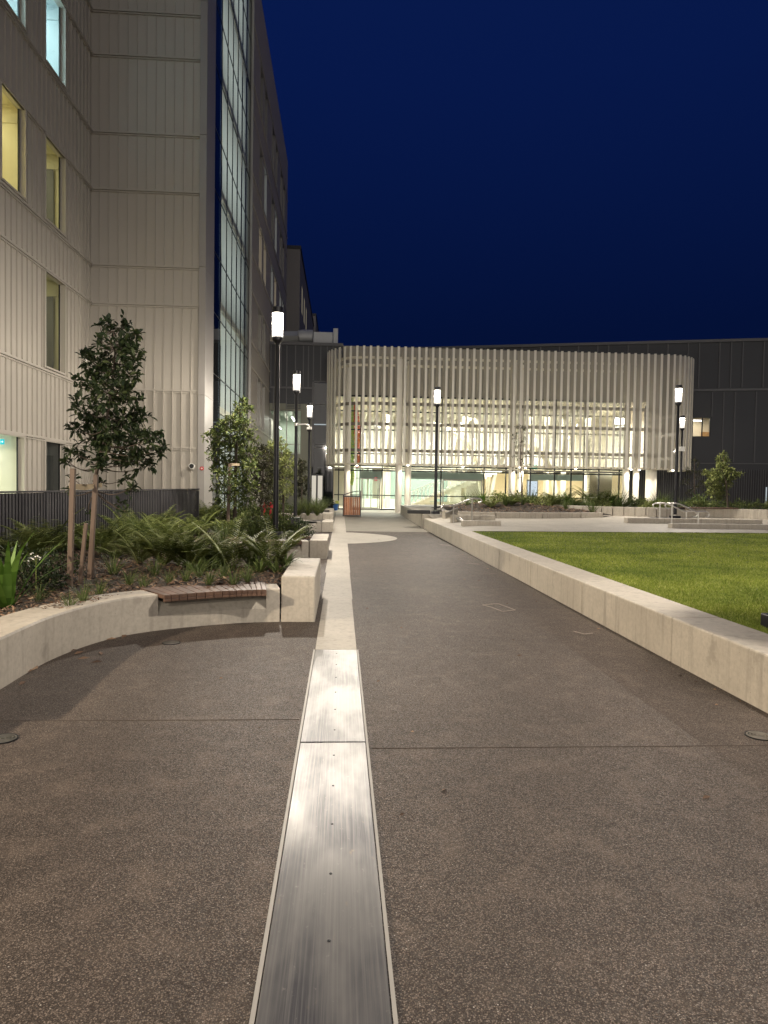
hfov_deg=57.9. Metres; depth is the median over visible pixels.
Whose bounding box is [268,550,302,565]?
broad leaf plant
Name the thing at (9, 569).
strappy plant
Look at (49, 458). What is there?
window pane
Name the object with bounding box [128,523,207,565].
fern
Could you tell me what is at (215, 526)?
fern
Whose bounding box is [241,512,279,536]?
leafy shrub
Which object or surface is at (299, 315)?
setback block
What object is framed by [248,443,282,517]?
bronze tree
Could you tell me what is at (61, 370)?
window
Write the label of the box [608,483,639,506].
strappy plant
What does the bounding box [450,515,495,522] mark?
wall
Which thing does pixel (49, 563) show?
leafy shrub
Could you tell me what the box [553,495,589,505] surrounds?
fern
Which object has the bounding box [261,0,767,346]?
sky
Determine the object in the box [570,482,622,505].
fern
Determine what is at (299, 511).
strappy plant
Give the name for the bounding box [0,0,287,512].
hospital building
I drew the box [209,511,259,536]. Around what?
fern
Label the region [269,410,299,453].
window frame
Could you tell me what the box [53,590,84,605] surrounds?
grass tuft
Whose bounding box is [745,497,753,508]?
strappy plant
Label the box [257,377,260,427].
window
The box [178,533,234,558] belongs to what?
fern
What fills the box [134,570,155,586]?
grass tuft
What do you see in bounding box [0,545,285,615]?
bark mulch
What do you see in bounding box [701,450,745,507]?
young tree
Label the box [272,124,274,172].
window
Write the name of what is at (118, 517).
fern
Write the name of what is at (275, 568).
broad leaf plant
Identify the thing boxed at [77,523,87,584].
tree stake
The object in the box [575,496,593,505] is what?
strappy plant
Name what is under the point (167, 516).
fern
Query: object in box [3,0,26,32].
window
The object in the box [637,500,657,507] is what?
leafy shrub
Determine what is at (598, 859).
footpath
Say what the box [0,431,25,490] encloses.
window
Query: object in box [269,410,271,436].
window
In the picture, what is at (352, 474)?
hanging sculpture
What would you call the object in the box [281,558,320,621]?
concrete block
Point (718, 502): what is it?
leafy shrub
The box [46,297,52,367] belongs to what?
window pane
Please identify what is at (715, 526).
wall
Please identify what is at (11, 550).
leafy shrub
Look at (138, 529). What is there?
strappy plant
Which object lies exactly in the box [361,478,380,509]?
sliding door
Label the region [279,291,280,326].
window
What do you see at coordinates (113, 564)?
grass tuft
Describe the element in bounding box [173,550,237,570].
broad leaf plant
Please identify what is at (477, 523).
wall
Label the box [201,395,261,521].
young tree
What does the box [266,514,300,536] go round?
leafy shrub
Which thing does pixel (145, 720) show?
pavement joint
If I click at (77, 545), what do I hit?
fern
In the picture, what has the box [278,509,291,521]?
leafy shrub
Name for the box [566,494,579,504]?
strappy plant
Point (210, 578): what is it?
grass tuft
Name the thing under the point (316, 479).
entrance door
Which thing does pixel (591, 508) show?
grass tuft
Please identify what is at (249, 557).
fern
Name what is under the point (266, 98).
window
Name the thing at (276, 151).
window
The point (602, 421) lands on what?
fin screen pavilion
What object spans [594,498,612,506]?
leafy shrub
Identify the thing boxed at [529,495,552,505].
leafy shrub
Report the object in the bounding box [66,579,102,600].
grass tuft
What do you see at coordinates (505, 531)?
ground
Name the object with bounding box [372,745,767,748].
pavement joint
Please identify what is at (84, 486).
tree tie
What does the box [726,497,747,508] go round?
leafy shrub
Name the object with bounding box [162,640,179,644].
floor drain
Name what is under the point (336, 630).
kerb strip
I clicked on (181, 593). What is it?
timber bench
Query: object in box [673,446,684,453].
pole camera
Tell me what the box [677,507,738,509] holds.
timber bench
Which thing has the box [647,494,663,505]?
strappy plant
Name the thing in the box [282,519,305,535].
strappy plant
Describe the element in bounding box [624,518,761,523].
wall
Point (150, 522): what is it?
fern
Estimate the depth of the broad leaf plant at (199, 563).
8.62 m
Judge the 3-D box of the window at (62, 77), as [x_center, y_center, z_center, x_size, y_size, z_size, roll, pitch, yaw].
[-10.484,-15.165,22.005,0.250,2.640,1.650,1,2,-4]
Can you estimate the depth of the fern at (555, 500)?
30.57 m
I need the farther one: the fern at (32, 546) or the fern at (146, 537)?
the fern at (146, 537)
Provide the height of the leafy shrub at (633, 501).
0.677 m
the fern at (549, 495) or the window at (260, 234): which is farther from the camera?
the window at (260, 234)
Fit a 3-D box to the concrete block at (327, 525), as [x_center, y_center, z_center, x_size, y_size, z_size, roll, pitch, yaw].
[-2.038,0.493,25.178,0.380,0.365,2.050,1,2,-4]
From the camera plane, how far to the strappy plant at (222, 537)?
14.02 m
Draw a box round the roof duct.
[281,328,337,342]
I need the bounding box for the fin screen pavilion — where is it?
[326,345,693,512]
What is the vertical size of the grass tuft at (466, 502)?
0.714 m
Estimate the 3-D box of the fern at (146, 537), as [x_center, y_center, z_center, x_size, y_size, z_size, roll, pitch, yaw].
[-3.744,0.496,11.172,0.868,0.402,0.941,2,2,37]
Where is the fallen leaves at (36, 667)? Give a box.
[19,635,125,684]
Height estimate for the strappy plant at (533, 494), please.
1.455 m
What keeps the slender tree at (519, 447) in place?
on the mound
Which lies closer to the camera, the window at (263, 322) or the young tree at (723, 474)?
the young tree at (723, 474)
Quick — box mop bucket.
[333,501,338,509]
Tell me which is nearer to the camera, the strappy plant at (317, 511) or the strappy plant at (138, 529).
the strappy plant at (138, 529)
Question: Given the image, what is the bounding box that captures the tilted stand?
[445,507,462,521]
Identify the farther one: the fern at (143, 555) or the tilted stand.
the tilted stand
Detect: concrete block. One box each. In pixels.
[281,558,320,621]
[309,534,328,558]
[322,512,332,518]
[322,519,332,531]
[325,508,333,516]
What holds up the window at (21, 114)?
in the hospital building at (143, 172)
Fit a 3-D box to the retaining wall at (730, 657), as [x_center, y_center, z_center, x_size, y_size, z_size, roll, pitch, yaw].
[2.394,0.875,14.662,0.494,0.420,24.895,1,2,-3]
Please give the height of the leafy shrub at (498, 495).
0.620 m
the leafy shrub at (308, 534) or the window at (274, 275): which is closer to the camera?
the leafy shrub at (308, 534)
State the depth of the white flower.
7.07 m
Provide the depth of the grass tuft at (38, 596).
6.82 m
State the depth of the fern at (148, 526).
12.81 m
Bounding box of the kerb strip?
[315,512,356,649]
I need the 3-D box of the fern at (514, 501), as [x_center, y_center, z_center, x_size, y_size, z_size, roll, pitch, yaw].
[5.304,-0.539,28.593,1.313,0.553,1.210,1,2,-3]
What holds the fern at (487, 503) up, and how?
on the mound
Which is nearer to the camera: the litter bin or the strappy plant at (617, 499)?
the strappy plant at (617, 499)
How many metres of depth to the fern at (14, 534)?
9.21 m
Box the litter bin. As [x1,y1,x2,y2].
[343,491,360,516]
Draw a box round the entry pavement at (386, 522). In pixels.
[321,512,430,532]
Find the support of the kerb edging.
on the footpath
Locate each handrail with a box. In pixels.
[440,498,481,522]
[652,502,697,517]
[664,503,709,522]
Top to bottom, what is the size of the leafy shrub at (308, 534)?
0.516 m
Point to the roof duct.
(303, 335)
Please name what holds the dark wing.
on the ground at (505, 531)
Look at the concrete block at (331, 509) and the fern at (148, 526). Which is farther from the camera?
the concrete block at (331, 509)
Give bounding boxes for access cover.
[484,603,514,611]
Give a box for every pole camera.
[294,423,311,431]
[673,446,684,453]
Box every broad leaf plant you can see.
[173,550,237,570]
[176,552,220,572]
[206,547,246,567]
[239,552,280,572]
[257,557,295,572]
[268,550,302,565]
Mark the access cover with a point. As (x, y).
(498, 609)
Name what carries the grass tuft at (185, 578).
on the bark mulch at (114, 589)
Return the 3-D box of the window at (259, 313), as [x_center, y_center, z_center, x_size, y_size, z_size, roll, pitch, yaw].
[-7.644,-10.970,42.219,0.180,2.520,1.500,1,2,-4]
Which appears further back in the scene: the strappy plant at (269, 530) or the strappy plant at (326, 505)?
the strappy plant at (326, 505)
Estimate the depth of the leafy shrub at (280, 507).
31.48 m
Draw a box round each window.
[0,79,26,201]
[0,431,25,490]
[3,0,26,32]
[43,0,66,90]
[43,133,66,237]
[43,269,65,375]
[43,439,65,492]
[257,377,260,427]
[258,227,261,275]
[258,307,260,354]
[259,146,262,201]
[260,62,263,120]
[261,384,264,431]
[262,318,265,360]
[263,240,265,286]
[264,86,267,139]
[264,164,266,219]
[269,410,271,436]
[270,265,272,305]
[271,195,273,244]
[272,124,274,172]
[274,210,276,255]
[274,275,275,305]
[275,141,277,186]
[279,231,281,269]
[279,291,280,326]
[280,168,281,209]
[281,300,283,330]
[282,241,283,280]
[283,182,284,223]
[301,289,302,313]
[692,417,710,436]
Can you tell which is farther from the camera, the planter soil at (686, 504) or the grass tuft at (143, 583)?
the planter soil at (686, 504)
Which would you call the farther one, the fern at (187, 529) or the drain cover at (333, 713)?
the fern at (187, 529)
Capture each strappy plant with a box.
[0,532,73,608]
[114,524,130,545]
[125,514,152,539]
[199,515,240,541]
[244,522,264,537]
[259,523,281,536]
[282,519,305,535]
[286,498,308,515]
[297,495,320,515]
[305,497,329,515]
[312,497,329,511]
[318,495,333,507]
[462,485,498,501]
[477,491,487,501]
[500,492,512,505]
[511,492,530,504]
[524,488,546,501]
[560,497,569,509]
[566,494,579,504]
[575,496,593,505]
[600,486,636,506]
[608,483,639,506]
[641,489,671,501]
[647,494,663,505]
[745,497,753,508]
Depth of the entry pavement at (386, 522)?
30.67 m
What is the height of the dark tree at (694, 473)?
2.453 m
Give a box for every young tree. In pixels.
[59,309,170,577]
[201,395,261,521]
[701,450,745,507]
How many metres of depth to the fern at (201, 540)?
9.23 m
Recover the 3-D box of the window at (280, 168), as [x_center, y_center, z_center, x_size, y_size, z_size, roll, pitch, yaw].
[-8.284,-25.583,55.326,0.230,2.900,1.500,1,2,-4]
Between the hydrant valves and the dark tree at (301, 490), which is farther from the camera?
the dark tree at (301, 490)
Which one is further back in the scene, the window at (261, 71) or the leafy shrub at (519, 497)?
the window at (261, 71)
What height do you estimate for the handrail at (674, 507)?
0.684 m
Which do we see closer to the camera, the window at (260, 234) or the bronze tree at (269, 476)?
the bronze tree at (269, 476)
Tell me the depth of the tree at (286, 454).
24.90 m
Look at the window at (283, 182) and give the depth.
58.39 m
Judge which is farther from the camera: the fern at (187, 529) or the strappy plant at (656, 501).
the strappy plant at (656, 501)
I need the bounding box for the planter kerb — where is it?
[442,511,602,518]
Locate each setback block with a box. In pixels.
[286,245,313,473]
[312,313,318,473]
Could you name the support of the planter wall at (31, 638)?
on the footpath
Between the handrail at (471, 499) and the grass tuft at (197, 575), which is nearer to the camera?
the grass tuft at (197, 575)
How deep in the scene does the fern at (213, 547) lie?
9.40 m
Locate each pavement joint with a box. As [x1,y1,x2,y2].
[22,719,298,720]
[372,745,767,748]
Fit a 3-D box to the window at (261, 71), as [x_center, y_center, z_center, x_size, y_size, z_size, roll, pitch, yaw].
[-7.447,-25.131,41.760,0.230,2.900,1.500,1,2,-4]
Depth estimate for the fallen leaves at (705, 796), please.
5.43 m
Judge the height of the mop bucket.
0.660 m
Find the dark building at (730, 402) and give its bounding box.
[407,338,767,469]
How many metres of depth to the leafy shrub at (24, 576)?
7.32 m
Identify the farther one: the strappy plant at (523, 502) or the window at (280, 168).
the window at (280, 168)
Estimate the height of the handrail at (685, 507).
0.774 m
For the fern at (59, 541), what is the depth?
9.98 m
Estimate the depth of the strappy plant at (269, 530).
15.38 m
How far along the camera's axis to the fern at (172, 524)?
15.21 m
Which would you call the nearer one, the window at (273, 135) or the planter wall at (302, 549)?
the planter wall at (302, 549)
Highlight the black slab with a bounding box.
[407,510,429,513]
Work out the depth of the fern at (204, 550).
9.12 m
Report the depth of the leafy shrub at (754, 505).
30.18 m
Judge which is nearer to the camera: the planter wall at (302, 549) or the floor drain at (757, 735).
the floor drain at (757, 735)
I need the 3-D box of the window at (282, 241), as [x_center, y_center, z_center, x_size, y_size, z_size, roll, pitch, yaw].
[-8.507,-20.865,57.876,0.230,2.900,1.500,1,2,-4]
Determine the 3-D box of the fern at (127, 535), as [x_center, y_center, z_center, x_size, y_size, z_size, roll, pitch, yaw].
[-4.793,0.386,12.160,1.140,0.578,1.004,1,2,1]
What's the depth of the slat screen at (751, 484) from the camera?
50.30 m
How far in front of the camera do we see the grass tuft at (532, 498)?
30.96 m
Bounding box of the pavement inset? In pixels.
[346,532,396,543]
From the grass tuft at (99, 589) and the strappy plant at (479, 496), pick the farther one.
the strappy plant at (479, 496)
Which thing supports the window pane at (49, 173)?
in the hospital building at (143, 172)
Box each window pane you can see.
[46,169,52,222]
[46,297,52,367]
[46,455,52,492]
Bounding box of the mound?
[432,502,609,514]
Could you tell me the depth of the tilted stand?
23.66 m
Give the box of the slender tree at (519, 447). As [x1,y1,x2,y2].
[511,424,530,501]
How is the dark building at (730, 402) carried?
on the ground at (505, 531)
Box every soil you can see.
[544,503,767,509]
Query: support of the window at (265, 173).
in the hospital building at (143, 172)
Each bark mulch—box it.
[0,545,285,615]
[169,533,310,541]
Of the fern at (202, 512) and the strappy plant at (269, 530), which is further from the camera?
the fern at (202, 512)
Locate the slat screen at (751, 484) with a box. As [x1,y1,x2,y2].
[629,469,767,504]
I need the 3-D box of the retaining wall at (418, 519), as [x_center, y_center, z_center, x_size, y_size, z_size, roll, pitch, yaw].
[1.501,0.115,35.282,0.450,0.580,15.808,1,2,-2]
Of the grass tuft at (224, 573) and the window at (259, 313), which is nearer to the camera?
the grass tuft at (224, 573)
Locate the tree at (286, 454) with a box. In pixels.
[265,436,298,515]
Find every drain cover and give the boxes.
[256,743,391,1023]
[301,650,364,742]
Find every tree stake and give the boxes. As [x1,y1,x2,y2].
[66,468,75,587]
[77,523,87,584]
[87,474,98,578]
[226,464,231,520]
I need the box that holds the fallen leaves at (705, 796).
[219,542,740,814]
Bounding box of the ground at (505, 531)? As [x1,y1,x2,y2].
[238,504,755,561]
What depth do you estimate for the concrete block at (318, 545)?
14.73 m
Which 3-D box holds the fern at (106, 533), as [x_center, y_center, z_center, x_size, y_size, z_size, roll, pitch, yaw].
[-4.340,0.335,10.635,0.968,0.661,1.008,0,2,-18]
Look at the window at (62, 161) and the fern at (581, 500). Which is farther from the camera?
the fern at (581, 500)
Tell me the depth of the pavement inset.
21.25 m
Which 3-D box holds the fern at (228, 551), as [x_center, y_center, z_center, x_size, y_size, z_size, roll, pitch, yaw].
[-2.042,0.440,9.140,0.771,0.706,1.009,1,2,16]
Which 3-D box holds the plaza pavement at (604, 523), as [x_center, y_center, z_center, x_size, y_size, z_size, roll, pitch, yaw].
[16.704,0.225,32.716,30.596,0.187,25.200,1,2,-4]
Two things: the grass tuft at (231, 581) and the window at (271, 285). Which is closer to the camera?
the grass tuft at (231, 581)
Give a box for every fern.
[0,508,90,555]
[0,527,55,555]
[0,527,67,564]
[36,527,87,551]
[60,534,105,549]
[64,514,132,553]
[83,517,144,548]
[96,537,138,557]
[97,504,156,538]
[109,528,169,562]
[114,529,165,548]
[117,532,170,549]
[126,512,169,533]
[126,512,191,538]
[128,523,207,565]
[141,521,213,564]
[142,504,188,527]
[145,531,225,564]
[152,514,209,538]
[153,519,191,534]
[158,528,228,557]
[172,509,220,535]
[177,535,245,560]
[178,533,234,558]
[192,518,263,570]
[195,514,211,523]
[199,499,226,523]
[199,516,227,531]
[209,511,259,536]
[228,532,283,565]
[233,516,311,566]
[479,496,502,506]
[501,493,529,504]
[539,487,587,504]
[544,496,562,505]
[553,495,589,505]
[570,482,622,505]
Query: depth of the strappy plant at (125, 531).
13.22 m
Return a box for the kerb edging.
[249,649,397,1023]
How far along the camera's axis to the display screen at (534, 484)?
51.28 m
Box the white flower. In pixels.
[28,553,40,588]
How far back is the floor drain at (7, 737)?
4.09 m
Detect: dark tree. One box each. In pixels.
[292,458,311,509]
[680,457,705,499]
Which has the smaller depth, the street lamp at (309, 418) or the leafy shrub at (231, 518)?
the leafy shrub at (231, 518)
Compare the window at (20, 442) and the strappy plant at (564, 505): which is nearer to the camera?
the window at (20, 442)
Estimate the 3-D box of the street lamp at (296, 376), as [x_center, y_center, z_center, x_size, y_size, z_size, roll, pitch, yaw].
[-2.992,-2.088,23.604,0.320,5.395,0.320,1,2,-4]
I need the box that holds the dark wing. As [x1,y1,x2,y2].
[269,341,342,507]
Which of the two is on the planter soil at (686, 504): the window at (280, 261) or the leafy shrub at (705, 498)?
the leafy shrub at (705, 498)
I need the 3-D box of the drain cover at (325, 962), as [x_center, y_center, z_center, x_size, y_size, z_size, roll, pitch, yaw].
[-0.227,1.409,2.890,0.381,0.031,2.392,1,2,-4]
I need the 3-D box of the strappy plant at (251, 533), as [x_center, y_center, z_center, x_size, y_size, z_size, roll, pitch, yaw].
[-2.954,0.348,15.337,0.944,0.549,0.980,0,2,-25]
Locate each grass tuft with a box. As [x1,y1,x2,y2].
[16,578,58,602]
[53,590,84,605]
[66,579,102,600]
[86,575,109,594]
[97,550,130,574]
[113,566,139,585]
[131,553,166,575]
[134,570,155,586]
[158,566,178,582]
[172,565,197,581]
[187,561,210,577]
[194,567,219,584]
[210,558,233,577]
[218,562,252,584]
[232,561,259,581]
[461,491,475,504]
[527,492,538,503]
[585,497,603,511]
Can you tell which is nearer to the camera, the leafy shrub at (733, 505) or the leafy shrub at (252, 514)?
the leafy shrub at (252, 514)
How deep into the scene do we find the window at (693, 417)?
50.96 m
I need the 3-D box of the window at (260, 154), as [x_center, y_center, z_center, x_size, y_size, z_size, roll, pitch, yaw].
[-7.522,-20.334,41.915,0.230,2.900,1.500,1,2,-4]
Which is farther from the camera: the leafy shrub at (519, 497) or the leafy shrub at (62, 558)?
the leafy shrub at (519, 497)
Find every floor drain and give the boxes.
[0,733,18,743]
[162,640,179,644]
[744,730,767,740]
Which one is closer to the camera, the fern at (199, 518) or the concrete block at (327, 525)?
the fern at (199, 518)
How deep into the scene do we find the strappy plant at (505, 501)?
28.31 m
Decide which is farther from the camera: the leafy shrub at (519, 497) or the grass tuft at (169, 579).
the leafy shrub at (519, 497)
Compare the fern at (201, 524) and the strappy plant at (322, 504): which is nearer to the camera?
the fern at (201, 524)
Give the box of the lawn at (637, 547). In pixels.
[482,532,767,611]
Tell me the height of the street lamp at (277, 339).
5.395 m
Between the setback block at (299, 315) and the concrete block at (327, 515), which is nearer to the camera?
the concrete block at (327, 515)
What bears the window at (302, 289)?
in the setback block at (299, 315)
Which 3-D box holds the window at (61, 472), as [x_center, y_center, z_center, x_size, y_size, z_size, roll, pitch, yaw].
[-10.705,-1.069,22.461,0.250,2.470,1.650,1,2,-4]
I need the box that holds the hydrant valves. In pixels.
[260,502,272,514]
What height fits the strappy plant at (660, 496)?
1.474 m
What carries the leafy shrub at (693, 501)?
on the planter soil at (686, 504)
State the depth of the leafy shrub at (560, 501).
32.36 m
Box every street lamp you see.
[267,306,283,538]
[290,370,300,525]
[307,403,311,512]
[431,387,440,513]
[669,385,681,517]
[679,415,684,502]
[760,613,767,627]
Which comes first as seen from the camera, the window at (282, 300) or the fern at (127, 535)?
the fern at (127, 535)
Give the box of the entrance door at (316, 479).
[311,474,323,501]
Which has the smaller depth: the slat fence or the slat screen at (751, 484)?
the slat fence
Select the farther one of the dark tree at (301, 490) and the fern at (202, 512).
the dark tree at (301, 490)
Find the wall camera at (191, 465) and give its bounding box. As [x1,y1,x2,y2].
[189,463,194,468]
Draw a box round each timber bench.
[141,582,266,601]
[237,539,301,544]
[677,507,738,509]
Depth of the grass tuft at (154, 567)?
8.53 m
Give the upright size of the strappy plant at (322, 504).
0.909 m
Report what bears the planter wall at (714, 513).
on the plaza pavement at (604, 523)
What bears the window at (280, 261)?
in the hospital building at (143, 172)
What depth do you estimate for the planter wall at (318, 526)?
24.12 m
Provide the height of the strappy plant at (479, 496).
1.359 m
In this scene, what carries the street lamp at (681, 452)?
on the planter soil at (686, 504)
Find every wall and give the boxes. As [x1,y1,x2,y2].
[0,584,280,688]
[170,535,311,563]
[246,522,321,531]
[281,513,321,519]
[400,505,432,527]
[424,518,767,712]
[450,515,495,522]
[461,520,500,525]
[553,505,767,518]
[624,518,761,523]
[668,523,767,533]
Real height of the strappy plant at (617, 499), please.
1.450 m
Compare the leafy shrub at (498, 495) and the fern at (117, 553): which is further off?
the leafy shrub at (498, 495)
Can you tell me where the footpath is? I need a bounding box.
[0,531,767,1023]
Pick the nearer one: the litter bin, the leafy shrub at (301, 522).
the leafy shrub at (301, 522)
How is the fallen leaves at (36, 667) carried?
on the footpath
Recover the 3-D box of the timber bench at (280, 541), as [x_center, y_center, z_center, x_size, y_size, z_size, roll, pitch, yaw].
[-2.337,0.639,14.587,1.401,0.087,0.684,0,2,-28]
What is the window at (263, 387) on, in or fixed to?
in the hospital building at (143, 172)
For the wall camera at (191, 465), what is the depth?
25.64 m
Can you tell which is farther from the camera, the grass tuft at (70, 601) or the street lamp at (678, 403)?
the street lamp at (678, 403)
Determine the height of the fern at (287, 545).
0.707 m
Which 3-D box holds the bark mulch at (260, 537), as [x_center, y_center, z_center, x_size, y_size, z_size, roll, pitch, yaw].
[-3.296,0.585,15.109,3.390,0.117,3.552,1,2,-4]
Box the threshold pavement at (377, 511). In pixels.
[334,510,396,512]
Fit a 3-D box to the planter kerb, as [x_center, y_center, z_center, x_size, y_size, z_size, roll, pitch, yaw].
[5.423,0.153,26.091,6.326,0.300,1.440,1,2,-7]
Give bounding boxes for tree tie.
[76,483,101,489]
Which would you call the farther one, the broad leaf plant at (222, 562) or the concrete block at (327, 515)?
the concrete block at (327, 515)
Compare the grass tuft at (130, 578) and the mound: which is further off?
the mound
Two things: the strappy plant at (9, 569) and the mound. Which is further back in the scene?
the mound
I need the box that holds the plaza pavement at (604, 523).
[409,505,767,532]
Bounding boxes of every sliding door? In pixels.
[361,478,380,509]
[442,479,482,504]
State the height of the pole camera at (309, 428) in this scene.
0.300 m
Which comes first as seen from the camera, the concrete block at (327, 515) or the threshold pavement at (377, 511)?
the concrete block at (327, 515)
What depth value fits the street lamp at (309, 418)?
32.53 m
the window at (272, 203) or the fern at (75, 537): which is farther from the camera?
the window at (272, 203)
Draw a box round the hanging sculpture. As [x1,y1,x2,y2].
[350,398,359,490]
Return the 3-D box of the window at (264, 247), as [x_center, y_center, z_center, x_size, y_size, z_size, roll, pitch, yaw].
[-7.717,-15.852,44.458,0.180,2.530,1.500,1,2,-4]
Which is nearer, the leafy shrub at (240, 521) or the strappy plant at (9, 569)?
the strappy plant at (9, 569)
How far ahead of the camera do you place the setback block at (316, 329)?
97.79 m
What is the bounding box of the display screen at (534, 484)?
[526,479,537,496]
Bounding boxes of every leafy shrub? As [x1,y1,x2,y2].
[0,537,52,583]
[15,555,59,597]
[16,542,75,595]
[37,539,87,574]
[208,503,237,523]
[214,509,245,524]
[222,501,250,518]
[223,510,258,536]
[238,504,268,521]
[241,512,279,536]
[248,512,290,537]
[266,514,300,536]
[272,501,289,512]
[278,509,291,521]
[279,500,293,512]
[282,515,314,536]
[293,520,315,535]
[485,490,509,501]
[509,490,533,502]
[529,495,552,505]
[552,495,574,505]
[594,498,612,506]
[624,494,641,506]
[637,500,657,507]
[681,493,709,506]
[689,493,715,506]
[704,496,723,506]
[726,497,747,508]
[746,498,767,509]
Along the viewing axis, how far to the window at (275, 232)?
51.96 m
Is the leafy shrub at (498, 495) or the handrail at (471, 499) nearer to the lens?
the handrail at (471, 499)
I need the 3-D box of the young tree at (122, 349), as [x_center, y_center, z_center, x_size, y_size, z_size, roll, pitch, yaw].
[-3.182,-0.798,8.278,1.583,3.288,1.191,3,2,42]
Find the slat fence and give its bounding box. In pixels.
[0,488,199,545]
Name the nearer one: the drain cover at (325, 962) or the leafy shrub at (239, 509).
the drain cover at (325, 962)

